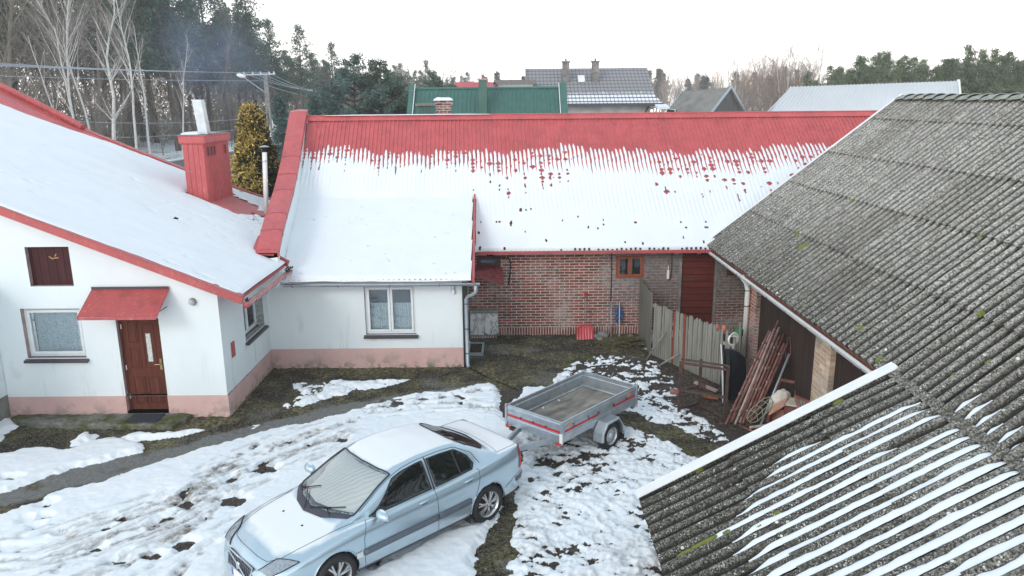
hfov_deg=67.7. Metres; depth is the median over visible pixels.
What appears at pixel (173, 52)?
pine tree
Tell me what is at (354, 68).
spruce tree
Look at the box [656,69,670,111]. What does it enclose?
bare tree
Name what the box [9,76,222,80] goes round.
wire
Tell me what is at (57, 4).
pine tree
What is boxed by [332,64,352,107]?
bare tree
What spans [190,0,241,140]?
pine tree
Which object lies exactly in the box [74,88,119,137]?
shrub
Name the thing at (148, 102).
pine tree
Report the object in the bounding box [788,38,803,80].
birch tree
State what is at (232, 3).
pine tree
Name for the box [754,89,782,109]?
shrub
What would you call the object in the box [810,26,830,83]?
birch tree
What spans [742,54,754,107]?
birch tree
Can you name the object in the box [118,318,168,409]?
door
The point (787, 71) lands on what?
birch tree
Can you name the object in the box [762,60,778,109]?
bare tree
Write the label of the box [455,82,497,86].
red roofed house
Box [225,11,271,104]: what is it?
pine tree
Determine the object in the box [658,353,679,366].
pole
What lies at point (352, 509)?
parked car
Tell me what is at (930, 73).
pine tree
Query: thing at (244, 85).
shrub
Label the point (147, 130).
birch tree
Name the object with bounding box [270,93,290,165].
spruce tree
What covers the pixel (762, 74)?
bare tree
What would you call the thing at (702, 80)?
pine tree
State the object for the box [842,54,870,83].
pine tree
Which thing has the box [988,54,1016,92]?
pine tree
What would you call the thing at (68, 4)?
birch tree
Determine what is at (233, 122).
shrub
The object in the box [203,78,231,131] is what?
shrub
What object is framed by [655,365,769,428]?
litter
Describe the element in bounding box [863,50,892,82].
pine tree
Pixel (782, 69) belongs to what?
birch tree
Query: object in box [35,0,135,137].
bare tree
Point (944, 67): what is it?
pine tree
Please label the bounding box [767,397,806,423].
broken cabinet
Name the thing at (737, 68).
birch tree
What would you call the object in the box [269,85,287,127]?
shrub
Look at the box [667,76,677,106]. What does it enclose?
bare tree
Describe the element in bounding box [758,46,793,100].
bare tree
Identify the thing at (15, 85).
pine tree
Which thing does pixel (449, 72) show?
bare tree
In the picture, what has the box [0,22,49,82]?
bare tree
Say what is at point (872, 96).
long white barn
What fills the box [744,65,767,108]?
bare tree
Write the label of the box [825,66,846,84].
pine tree
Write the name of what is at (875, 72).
pine tree
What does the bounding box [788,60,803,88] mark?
bare tree
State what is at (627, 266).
window
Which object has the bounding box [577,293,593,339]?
snow shovel
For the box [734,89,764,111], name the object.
shrub
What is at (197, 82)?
pine tree
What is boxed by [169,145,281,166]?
road
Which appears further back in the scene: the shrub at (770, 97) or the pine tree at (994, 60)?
the pine tree at (994, 60)
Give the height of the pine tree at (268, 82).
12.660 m
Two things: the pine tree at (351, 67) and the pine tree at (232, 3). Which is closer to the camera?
the pine tree at (232, 3)
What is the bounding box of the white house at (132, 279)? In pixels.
[0,82,292,420]
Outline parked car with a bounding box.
[224,419,521,575]
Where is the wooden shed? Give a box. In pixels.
[670,86,745,111]
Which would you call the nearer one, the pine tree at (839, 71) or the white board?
the white board
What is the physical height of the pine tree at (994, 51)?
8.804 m
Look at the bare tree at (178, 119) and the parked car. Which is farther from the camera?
the bare tree at (178, 119)
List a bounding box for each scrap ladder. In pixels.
[725,329,773,424]
[734,327,779,424]
[742,334,783,423]
[749,342,788,420]
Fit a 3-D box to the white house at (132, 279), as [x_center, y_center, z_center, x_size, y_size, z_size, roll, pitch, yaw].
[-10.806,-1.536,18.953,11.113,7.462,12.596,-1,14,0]
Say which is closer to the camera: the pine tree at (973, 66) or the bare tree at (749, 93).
the pine tree at (973, 66)
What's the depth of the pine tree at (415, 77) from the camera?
141.17 m
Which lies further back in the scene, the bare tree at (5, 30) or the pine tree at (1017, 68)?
the pine tree at (1017, 68)
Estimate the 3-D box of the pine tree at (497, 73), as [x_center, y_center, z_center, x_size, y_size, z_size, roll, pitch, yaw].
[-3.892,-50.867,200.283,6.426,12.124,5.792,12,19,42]
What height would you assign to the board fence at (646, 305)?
1.660 m
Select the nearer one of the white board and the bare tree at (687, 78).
the white board
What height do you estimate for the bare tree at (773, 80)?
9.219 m
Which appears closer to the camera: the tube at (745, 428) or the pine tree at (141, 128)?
the tube at (745, 428)
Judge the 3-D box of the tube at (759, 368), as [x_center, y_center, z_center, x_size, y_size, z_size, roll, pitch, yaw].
[5.145,1.651,15.827,1.330,1.801,0.034,-13,19,-42]
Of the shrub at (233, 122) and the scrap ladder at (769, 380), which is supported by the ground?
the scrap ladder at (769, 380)
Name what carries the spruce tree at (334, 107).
on the field
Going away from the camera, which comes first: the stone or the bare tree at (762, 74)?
the stone
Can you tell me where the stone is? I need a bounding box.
[597,331,608,337]
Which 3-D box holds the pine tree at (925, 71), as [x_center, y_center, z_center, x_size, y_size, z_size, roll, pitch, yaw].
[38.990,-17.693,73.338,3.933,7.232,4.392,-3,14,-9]
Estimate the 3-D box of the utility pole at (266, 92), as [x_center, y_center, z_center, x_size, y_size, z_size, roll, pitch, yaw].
[-16.089,-10.627,48.661,2.344,6.147,0.515,-1,14,-2]
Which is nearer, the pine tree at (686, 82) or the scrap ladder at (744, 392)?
the scrap ladder at (744, 392)
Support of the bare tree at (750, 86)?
on the field
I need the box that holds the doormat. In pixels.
[125,413,165,421]
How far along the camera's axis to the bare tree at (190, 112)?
87.25 m
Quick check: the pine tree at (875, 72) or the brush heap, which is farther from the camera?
the pine tree at (875, 72)
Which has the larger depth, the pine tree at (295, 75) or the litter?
the pine tree at (295, 75)
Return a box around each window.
[24,308,88,363]
[242,296,268,345]
[364,286,418,338]
[477,256,500,266]
[616,255,643,277]
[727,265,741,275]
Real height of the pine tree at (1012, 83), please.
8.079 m
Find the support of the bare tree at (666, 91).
on the field
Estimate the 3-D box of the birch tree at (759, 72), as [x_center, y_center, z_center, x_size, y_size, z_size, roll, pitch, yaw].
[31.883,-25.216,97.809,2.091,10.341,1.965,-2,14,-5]
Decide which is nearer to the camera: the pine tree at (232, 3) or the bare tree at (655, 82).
the pine tree at (232, 3)
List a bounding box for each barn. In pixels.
[635,92,1023,575]
[768,79,960,110]
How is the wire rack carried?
on the ground
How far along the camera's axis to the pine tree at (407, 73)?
128.20 m
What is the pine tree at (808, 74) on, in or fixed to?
on the field
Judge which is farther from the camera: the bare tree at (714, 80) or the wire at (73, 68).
the bare tree at (714, 80)
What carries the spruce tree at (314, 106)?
on the field
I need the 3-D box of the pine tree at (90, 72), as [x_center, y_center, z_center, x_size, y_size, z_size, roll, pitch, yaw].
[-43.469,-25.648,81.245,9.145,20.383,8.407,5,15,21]
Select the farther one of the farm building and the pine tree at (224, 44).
the pine tree at (224, 44)
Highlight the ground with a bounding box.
[0,330,768,575]
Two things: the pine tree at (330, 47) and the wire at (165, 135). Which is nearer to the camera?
the wire at (165, 135)
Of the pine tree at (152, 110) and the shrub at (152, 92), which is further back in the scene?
the pine tree at (152, 110)
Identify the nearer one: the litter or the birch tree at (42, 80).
the litter
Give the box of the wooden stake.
[738,322,741,351]
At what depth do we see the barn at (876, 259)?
10.90 m
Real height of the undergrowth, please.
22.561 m
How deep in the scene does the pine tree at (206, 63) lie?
81.92 m
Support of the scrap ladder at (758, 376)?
on the ground
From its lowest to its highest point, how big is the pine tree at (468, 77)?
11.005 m
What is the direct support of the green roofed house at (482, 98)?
on the field
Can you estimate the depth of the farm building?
21.62 m
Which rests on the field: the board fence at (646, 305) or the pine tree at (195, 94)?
the pine tree at (195, 94)
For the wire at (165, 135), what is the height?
0.405 m
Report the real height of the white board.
1.240 m
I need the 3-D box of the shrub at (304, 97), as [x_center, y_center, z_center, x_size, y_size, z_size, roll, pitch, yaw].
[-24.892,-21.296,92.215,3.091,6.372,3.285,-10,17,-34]
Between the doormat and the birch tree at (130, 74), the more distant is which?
the birch tree at (130, 74)
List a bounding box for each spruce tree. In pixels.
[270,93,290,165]
[298,51,390,114]
[305,95,321,114]
[322,57,423,114]
[327,99,342,114]
[420,70,454,86]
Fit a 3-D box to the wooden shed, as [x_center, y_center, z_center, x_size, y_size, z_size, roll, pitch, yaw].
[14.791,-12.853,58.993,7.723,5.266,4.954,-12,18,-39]
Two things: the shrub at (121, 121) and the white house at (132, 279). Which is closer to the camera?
the white house at (132, 279)
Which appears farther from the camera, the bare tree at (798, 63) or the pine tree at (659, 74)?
the pine tree at (659, 74)
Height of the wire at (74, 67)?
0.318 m
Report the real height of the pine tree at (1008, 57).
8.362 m
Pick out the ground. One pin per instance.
(181, 500)
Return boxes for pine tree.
[0,0,56,90]
[0,2,46,58]
[5,0,105,119]
[7,0,84,105]
[26,0,83,105]
[59,0,127,138]
[70,0,166,146]
[73,0,158,147]
[87,8,145,140]
[96,4,172,142]
[122,0,217,150]
[127,0,206,131]
[136,6,180,137]
[154,53,179,118]
[170,1,209,98]
[172,0,234,131]
[179,8,225,99]
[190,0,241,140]
[198,9,260,142]
[216,1,261,109]
[217,0,276,104]
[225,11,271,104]
[239,17,274,96]
[253,18,295,129]
[257,45,281,117]
[269,49,297,121]
[277,23,323,109]
[286,55,306,109]
[297,53,325,98]
[315,41,350,94]
[316,59,330,83]
[346,62,359,105]
[393,62,410,88]
[402,71,415,90]
[405,69,419,86]
[412,69,423,83]
[415,59,432,86]
[463,71,473,81]
[493,71,500,79]
[651,68,665,111]
[679,79,692,93]
[697,75,709,89]
[700,76,710,89]
[800,71,813,86]
[821,65,835,84]
[824,67,847,85]
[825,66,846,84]
[841,68,856,84]
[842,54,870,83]
[849,67,866,84]
[857,56,870,84]
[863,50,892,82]
[866,50,899,83]
[867,53,877,81]
[868,69,883,83]
[882,54,899,81]
[893,54,919,82]
[894,58,905,80]
[902,55,923,82]
[916,69,926,81]
[919,58,929,79]
[921,65,930,80]
[923,64,933,81]
[928,66,944,81]
[937,57,955,81]
[946,44,985,93]
[946,57,962,76]
[961,62,987,93]
[962,57,978,87]
[972,47,992,91]
[975,57,1012,93]
[977,47,1007,92]
[981,49,1023,93]
[985,54,1020,92]
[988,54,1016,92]
[1004,56,1017,87]
[1009,59,1023,93]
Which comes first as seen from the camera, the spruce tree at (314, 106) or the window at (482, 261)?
the window at (482, 261)
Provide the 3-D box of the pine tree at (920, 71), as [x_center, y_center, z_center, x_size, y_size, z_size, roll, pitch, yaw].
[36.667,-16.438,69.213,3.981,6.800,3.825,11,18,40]
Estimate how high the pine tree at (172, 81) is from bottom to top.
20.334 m
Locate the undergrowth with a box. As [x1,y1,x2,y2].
[0,0,474,146]
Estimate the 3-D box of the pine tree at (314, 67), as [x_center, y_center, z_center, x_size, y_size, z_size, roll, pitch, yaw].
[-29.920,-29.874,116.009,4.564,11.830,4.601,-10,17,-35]
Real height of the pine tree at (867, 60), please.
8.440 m
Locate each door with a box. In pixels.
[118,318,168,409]
[679,253,714,329]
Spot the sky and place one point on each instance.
(506, 37)
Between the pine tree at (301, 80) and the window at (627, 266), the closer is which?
the window at (627, 266)
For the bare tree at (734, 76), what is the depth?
81.06 m
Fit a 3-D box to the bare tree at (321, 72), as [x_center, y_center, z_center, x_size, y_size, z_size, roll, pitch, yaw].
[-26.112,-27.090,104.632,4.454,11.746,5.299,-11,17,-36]
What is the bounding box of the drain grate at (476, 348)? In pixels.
[469,342,483,355]
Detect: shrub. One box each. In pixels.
[1,58,56,103]
[27,70,68,115]
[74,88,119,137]
[80,81,121,134]
[105,99,132,142]
[145,77,180,155]
[161,112,185,150]
[172,99,197,138]
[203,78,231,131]
[212,75,245,135]
[219,92,237,146]
[229,80,260,112]
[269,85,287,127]
[295,88,308,108]
[675,101,693,111]
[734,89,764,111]
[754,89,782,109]
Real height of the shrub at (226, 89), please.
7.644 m
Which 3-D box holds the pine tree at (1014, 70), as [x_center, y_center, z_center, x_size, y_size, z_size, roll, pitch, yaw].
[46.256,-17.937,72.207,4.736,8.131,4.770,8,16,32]
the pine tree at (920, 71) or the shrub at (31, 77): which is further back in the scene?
the pine tree at (920, 71)
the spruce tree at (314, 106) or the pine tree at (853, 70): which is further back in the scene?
the pine tree at (853, 70)
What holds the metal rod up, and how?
on the ground
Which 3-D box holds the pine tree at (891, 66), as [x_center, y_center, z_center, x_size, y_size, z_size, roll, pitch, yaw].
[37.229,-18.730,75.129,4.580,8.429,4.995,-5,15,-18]
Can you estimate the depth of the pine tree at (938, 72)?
69.86 m
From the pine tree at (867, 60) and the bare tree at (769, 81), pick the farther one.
the bare tree at (769, 81)
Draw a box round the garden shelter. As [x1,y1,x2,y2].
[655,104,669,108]
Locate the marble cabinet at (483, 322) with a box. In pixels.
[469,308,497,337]
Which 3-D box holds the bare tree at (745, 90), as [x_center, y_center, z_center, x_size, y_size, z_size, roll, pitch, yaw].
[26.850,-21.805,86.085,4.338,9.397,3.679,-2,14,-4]
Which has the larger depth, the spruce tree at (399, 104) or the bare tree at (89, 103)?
the bare tree at (89, 103)
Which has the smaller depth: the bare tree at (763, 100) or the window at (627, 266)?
the window at (627, 266)
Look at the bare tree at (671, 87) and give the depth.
184.28 m
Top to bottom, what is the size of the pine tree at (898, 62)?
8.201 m
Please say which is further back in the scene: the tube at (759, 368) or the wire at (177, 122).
the wire at (177, 122)
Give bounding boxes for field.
[32,111,665,337]
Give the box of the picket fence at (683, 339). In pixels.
[652,303,737,384]
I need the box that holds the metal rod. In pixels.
[610,301,611,337]
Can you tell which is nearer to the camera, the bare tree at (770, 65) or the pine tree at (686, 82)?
the bare tree at (770, 65)
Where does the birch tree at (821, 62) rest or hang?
on the field
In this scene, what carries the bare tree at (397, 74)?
on the field
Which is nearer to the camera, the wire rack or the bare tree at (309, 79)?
the wire rack
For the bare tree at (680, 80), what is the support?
on the field
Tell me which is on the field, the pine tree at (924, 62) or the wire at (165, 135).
the pine tree at (924, 62)
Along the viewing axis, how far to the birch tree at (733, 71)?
89.56 m
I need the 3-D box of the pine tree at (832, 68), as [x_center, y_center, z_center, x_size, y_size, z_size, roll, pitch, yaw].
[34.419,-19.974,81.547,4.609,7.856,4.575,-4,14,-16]
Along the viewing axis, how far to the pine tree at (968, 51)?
69.53 m
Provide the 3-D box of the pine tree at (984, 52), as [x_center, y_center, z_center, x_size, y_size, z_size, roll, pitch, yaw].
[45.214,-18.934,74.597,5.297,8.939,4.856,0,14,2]
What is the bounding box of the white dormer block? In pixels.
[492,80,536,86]
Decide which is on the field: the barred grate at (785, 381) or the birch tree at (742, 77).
the birch tree at (742, 77)
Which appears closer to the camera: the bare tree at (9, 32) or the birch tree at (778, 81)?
the bare tree at (9, 32)
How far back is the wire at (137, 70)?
41.82 m
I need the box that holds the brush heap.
[570,333,652,353]
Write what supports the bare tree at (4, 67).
on the field
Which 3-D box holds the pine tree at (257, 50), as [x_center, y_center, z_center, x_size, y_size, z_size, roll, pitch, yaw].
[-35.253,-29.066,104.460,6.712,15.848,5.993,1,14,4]
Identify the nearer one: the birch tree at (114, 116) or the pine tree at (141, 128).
the birch tree at (114, 116)
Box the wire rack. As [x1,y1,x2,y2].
[746,396,773,423]
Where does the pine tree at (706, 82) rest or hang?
on the field
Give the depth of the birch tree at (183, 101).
60.41 m
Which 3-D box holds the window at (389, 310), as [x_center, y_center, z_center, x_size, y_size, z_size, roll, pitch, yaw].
[-3.025,0.537,19.109,1.360,1.374,0.520,-1,14,0]
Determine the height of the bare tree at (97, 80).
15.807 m
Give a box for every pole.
[236,71,274,143]
[645,332,665,359]
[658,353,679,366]
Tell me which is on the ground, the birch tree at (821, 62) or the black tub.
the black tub
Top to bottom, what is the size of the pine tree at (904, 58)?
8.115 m
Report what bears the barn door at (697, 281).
in the farm building
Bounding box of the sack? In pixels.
[769,389,790,411]
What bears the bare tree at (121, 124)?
on the field
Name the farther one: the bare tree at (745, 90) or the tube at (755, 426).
the bare tree at (745, 90)
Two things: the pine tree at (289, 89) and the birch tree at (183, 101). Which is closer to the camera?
the birch tree at (183, 101)
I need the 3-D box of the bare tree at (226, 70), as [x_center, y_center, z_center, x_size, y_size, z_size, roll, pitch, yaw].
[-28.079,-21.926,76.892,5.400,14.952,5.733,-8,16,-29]
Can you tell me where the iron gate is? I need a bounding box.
[670,358,729,420]
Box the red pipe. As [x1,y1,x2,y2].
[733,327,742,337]
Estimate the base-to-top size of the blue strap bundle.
0.959 m
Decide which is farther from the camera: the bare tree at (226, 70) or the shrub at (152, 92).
the bare tree at (226, 70)
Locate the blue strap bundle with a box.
[614,303,622,332]
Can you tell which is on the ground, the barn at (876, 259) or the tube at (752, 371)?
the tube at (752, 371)
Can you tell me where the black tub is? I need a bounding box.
[720,348,746,401]
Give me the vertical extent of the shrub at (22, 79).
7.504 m
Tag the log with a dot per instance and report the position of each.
(710, 397)
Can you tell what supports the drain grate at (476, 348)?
on the ground
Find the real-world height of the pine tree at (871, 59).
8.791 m
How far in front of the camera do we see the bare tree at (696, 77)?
221.04 m
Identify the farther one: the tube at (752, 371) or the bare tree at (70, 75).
the bare tree at (70, 75)
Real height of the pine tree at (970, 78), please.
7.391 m
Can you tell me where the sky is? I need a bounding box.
[6,0,1023,114]
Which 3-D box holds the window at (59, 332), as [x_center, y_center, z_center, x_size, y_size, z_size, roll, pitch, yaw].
[-9.547,0.927,16.071,1.330,1.194,0.560,-1,14,0]
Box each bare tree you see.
[0,0,62,99]
[0,0,85,98]
[0,0,91,129]
[0,2,21,82]
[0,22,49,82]
[24,0,125,120]
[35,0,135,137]
[65,0,134,133]
[69,2,151,143]
[73,59,115,130]
[124,0,204,133]
[144,0,209,130]
[201,0,260,130]
[253,52,279,125]
[297,58,319,103]
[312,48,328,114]
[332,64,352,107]
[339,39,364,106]
[376,56,410,113]
[394,56,422,90]
[417,47,464,85]
[649,64,663,111]
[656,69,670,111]
[657,77,675,101]
[657,77,675,105]
[659,69,673,103]
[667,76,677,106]
[671,72,687,95]
[672,66,688,96]
[679,64,697,90]
[692,64,703,89]
[704,66,721,88]
[718,59,753,102]
[736,52,767,110]
[737,66,765,110]
[739,52,775,110]
[741,70,758,110]
[744,57,775,110]
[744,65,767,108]
[752,55,770,108]
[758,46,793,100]
[759,55,795,110]
[759,58,784,109]
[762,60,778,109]
[765,66,784,104]
[766,57,786,104]
[768,59,802,96]
[783,45,819,87]
[783,54,813,89]
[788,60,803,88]
[800,55,825,81]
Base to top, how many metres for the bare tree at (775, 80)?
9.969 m
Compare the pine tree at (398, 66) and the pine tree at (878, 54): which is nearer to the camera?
the pine tree at (878, 54)
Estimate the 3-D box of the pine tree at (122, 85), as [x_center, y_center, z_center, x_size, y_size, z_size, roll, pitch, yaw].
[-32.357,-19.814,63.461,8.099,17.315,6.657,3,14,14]
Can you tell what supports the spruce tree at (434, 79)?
on the field
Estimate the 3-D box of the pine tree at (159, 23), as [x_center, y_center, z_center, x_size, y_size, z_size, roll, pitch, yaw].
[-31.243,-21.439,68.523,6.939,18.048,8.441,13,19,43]
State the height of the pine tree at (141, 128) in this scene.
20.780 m
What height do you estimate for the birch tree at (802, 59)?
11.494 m
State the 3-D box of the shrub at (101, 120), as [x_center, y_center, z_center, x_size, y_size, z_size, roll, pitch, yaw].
[-29.526,-11.672,53.692,3.969,6.070,3.416,-8,16,-27]
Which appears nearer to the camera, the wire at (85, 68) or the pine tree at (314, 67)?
the wire at (85, 68)
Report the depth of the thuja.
26.22 m
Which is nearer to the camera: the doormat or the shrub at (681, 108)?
the doormat
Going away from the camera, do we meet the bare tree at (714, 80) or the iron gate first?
the iron gate
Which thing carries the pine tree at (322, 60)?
on the field
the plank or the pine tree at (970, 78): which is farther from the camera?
the pine tree at (970, 78)
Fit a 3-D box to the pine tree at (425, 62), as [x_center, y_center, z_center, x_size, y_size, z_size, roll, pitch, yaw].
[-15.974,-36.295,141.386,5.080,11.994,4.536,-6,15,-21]
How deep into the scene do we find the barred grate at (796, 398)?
14.69 m
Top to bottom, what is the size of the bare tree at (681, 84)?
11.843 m
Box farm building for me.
[253,97,877,368]
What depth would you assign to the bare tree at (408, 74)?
90.60 m
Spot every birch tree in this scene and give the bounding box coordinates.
[18,0,96,118]
[22,0,99,129]
[23,33,58,108]
[43,11,73,117]
[78,0,143,139]
[91,0,151,148]
[124,18,150,153]
[168,34,197,156]
[725,44,743,99]
[729,47,744,97]
[736,59,748,99]
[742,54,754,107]
[753,52,769,110]
[754,54,765,109]
[766,41,775,98]
[768,44,784,100]
[769,51,787,106]
[773,31,789,90]
[778,25,796,92]
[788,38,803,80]
[795,47,807,79]
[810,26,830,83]
[814,36,828,84]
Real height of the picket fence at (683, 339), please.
1.541 m
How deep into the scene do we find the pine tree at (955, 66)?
72.92 m
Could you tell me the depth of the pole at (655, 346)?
19.38 m
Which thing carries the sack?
on the barred grate at (785, 381)
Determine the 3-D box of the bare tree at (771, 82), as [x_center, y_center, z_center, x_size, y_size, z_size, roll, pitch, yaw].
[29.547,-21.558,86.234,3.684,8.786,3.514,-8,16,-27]
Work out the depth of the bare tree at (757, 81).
88.17 m
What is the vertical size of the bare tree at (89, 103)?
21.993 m
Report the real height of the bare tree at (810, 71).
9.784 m
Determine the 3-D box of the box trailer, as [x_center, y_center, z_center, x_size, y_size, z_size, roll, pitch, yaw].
[0.797,2.639,14.562,1.806,0.947,3.707,11,18,40]
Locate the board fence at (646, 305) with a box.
[638,278,653,352]
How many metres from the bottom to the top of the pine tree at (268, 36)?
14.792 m
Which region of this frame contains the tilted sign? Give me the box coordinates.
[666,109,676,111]
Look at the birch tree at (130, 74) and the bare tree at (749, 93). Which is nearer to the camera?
the birch tree at (130, 74)
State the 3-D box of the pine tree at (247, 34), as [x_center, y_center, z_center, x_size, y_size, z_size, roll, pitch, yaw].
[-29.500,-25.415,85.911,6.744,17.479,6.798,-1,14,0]
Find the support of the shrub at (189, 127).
on the field
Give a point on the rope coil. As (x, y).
(737, 339)
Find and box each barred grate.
[765,378,795,421]
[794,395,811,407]
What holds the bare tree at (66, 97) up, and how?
on the field
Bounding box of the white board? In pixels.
[720,344,723,402]
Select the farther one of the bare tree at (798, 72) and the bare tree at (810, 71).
the bare tree at (810, 71)
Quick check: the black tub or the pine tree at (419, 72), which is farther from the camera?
the pine tree at (419, 72)
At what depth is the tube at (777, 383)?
15.60 m
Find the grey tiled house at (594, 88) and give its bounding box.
[525,58,663,112]
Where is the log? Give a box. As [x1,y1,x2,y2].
[703,395,717,399]
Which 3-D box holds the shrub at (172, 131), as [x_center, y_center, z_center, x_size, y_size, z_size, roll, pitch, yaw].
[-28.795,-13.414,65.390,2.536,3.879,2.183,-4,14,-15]
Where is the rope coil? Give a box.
[728,332,738,348]
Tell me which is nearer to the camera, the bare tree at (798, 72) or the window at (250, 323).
the window at (250, 323)
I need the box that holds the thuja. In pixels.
[230,100,279,197]
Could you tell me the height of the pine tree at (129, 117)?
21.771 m
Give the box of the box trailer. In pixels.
[505,370,637,450]
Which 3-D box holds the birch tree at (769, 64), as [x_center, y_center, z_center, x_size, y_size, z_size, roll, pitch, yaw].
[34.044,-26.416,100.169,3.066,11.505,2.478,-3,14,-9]
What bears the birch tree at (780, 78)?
on the field
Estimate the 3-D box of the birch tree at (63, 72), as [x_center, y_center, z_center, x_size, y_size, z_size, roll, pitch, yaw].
[-28.220,-12.151,47.882,2.312,9.896,1.926,-1,14,0]
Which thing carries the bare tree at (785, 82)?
on the field
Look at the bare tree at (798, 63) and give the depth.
83.22 m
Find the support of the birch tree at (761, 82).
on the field
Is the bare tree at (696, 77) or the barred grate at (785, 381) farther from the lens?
the bare tree at (696, 77)
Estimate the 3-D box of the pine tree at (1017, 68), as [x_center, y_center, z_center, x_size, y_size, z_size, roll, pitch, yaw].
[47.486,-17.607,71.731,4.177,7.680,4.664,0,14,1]
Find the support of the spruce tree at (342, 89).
on the field
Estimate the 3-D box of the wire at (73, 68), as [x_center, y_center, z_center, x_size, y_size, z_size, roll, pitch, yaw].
[-21.513,-11.871,41.162,0.027,0.219,18.233,10,17,37]
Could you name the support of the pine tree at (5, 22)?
on the field
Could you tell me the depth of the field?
72.92 m
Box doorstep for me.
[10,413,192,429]
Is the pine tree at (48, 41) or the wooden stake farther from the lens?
the pine tree at (48, 41)
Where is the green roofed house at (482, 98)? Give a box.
[407,78,567,113]
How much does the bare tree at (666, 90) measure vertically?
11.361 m
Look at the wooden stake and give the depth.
17.26 m
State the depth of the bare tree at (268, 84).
88.69 m
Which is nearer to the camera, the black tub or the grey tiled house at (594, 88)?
the black tub
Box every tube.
[732,332,770,422]
[739,425,753,431]
[740,320,778,416]
[749,424,762,428]
[760,353,789,424]
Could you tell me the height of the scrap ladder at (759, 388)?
1.610 m
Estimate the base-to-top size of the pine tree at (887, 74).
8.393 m
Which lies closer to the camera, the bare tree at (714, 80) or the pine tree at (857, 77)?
the pine tree at (857, 77)
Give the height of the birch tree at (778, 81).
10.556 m
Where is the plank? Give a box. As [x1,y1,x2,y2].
[694,381,717,392]
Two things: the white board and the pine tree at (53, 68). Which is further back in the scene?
the pine tree at (53, 68)
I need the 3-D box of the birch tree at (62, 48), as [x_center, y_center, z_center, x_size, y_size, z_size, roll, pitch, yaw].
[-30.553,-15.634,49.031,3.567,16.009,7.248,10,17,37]
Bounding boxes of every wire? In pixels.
[0,63,219,72]
[1,64,221,72]
[2,65,187,71]
[8,66,268,72]
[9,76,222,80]
[79,116,266,122]
[113,125,268,137]

